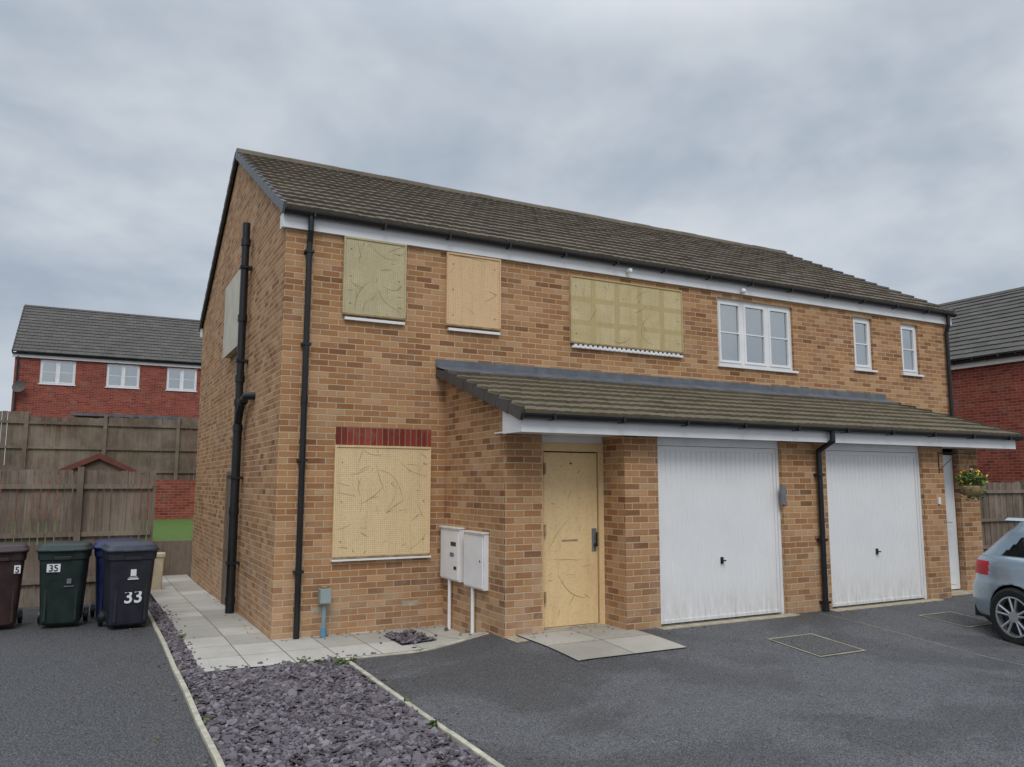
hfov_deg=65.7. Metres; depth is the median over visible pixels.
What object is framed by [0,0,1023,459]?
sky
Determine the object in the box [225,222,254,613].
soil stack
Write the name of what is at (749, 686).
driveway
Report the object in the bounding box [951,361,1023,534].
walls
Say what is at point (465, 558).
meter cabinets
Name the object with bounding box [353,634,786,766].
driveway
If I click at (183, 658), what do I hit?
slate gravel
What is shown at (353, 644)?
garden path
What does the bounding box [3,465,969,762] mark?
ground
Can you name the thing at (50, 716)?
driveway
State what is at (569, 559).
door scratches
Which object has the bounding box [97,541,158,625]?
wheelie bin
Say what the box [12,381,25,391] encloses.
satellite dish
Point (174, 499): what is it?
retaining wall
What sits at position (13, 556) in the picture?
wheelie bin
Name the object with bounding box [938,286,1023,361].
roof
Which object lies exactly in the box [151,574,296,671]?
garden path
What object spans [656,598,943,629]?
garage threshold
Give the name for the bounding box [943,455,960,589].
neighbour front door
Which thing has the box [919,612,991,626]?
drain cover
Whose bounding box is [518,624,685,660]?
porch paving
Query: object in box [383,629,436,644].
slate gravel
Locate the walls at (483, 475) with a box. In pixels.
[191,163,982,644]
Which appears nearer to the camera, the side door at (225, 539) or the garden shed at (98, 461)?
the side door at (225, 539)
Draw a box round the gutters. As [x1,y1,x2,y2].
[199,207,1023,439]
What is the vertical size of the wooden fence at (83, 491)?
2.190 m
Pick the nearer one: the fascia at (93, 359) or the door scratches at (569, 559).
the door scratches at (569, 559)
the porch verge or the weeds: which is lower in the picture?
the weeds
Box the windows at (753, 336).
[717,298,923,376]
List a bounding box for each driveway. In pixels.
[0,607,213,766]
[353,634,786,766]
[517,594,1023,766]
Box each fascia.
[10,352,200,458]
[200,213,1015,449]
[951,352,1023,369]
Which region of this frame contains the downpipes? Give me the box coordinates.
[292,215,953,638]
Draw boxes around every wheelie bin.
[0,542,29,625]
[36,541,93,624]
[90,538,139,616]
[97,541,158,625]
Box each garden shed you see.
[58,453,136,576]
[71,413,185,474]
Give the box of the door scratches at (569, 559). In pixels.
[550,465,589,615]
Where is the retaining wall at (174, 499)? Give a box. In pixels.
[0,479,194,521]
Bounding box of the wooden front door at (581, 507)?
[542,435,604,629]
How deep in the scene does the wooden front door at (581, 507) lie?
9.26 m
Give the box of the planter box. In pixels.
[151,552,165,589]
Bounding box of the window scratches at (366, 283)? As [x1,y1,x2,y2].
[350,243,402,310]
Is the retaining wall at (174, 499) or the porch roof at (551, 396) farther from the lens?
the retaining wall at (174, 499)
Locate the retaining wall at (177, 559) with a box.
[26,540,191,579]
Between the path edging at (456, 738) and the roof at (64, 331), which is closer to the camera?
the path edging at (456, 738)
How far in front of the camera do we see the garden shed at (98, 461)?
15.52 m
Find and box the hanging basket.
[937,452,987,501]
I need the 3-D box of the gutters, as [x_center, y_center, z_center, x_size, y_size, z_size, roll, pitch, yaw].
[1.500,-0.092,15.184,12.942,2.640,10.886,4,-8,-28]
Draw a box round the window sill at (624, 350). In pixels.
[574,344,679,356]
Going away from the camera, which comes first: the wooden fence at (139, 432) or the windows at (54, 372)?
the wooden fence at (139, 432)
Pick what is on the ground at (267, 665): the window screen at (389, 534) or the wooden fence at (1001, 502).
the wooden fence at (1001, 502)
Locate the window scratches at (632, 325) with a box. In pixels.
[583,286,652,344]
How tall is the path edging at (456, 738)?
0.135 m
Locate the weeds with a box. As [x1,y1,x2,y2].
[178,627,448,727]
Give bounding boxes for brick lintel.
[335,426,430,446]
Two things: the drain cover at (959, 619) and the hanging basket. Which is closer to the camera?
the drain cover at (959, 619)
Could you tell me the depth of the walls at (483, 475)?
10.20 m
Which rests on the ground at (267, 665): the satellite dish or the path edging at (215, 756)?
the path edging at (215, 756)
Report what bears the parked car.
on the driveway at (749, 686)
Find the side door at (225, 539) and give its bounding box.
[220,471,230,604]
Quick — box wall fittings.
[311,268,940,612]
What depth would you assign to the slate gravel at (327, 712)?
5.95 m
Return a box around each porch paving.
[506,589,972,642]
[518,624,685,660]
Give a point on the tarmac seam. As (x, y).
(922, 639)
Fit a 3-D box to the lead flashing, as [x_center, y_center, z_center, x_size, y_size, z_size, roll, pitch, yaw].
[2.981,0.022,12.336,8.850,0.197,0.298,4,-8,-28]
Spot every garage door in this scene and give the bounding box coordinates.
[657,437,783,623]
[825,443,926,606]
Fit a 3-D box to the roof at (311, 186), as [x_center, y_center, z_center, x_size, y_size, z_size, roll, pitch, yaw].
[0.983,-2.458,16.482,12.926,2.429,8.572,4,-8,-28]
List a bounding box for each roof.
[12,304,202,363]
[202,148,953,328]
[448,371,1020,435]
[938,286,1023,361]
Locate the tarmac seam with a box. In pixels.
[820,613,1021,664]
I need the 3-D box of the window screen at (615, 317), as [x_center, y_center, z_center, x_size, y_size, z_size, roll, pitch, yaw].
[1.748,-0.988,11.947,2.058,1.068,0.057,4,-8,-28]
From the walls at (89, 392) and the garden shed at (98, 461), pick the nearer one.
the garden shed at (98, 461)
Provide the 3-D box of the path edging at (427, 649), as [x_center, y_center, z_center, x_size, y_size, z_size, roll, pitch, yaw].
[-0.989,2.866,8.525,1.634,0.231,0.050,4,-8,-27]
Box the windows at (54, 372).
[38,360,196,391]
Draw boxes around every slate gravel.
[148,602,203,674]
[182,657,493,766]
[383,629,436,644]
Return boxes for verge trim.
[199,151,954,329]
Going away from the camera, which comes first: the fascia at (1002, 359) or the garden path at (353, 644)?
the garden path at (353, 644)
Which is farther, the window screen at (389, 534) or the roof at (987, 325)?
the roof at (987, 325)
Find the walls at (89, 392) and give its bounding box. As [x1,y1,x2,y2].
[11,351,200,466]
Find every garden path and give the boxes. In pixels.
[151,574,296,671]
[272,625,486,661]
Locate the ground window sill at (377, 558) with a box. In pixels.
[330,555,430,561]
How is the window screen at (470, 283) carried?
attached to the walls at (483, 475)
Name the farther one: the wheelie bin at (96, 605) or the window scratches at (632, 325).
the window scratches at (632, 325)
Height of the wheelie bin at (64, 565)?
1.060 m
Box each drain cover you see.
[769,633,865,656]
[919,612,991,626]
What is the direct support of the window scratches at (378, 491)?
attached to the window screen at (389, 534)
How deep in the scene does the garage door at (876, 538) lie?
11.12 m
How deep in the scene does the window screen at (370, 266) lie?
10.11 m
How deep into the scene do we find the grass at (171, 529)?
19.45 m
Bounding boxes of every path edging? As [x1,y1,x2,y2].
[148,609,224,766]
[345,658,504,766]
[348,633,488,658]
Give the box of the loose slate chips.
[129,605,531,766]
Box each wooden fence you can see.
[0,411,198,479]
[0,467,156,607]
[980,480,1023,551]
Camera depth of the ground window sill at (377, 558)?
9.74 m
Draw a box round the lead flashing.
[436,359,898,403]
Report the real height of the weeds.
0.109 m
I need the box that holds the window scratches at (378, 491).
[336,450,427,553]
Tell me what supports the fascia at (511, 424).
attached to the walls at (483, 475)
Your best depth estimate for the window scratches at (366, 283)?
10.13 m
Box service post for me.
[318,585,331,637]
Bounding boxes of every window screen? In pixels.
[222,270,240,358]
[331,445,430,558]
[342,235,406,325]
[445,252,500,335]
[569,275,683,357]
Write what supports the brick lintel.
attached to the walls at (483, 475)
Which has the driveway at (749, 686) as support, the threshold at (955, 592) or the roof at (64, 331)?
the threshold at (955, 592)
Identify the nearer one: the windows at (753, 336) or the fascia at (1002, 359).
the windows at (753, 336)
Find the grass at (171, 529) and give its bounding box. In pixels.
[5,519,193,543]
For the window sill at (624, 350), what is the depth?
11.84 m
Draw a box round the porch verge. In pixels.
[435,368,1021,441]
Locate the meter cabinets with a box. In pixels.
[439,526,488,636]
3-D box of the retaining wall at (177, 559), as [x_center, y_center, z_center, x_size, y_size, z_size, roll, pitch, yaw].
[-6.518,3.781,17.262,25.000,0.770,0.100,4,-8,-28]
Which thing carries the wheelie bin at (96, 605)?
on the driveway at (50, 716)
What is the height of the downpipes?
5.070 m
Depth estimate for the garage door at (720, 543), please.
9.80 m
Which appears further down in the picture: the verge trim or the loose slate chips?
the loose slate chips
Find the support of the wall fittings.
attached to the walls at (483, 475)
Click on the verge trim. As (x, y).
(279, 201)
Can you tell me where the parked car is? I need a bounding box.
[973,517,1023,645]
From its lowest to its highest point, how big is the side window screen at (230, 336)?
1.200 m
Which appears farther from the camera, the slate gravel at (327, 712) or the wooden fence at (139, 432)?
the wooden fence at (139, 432)

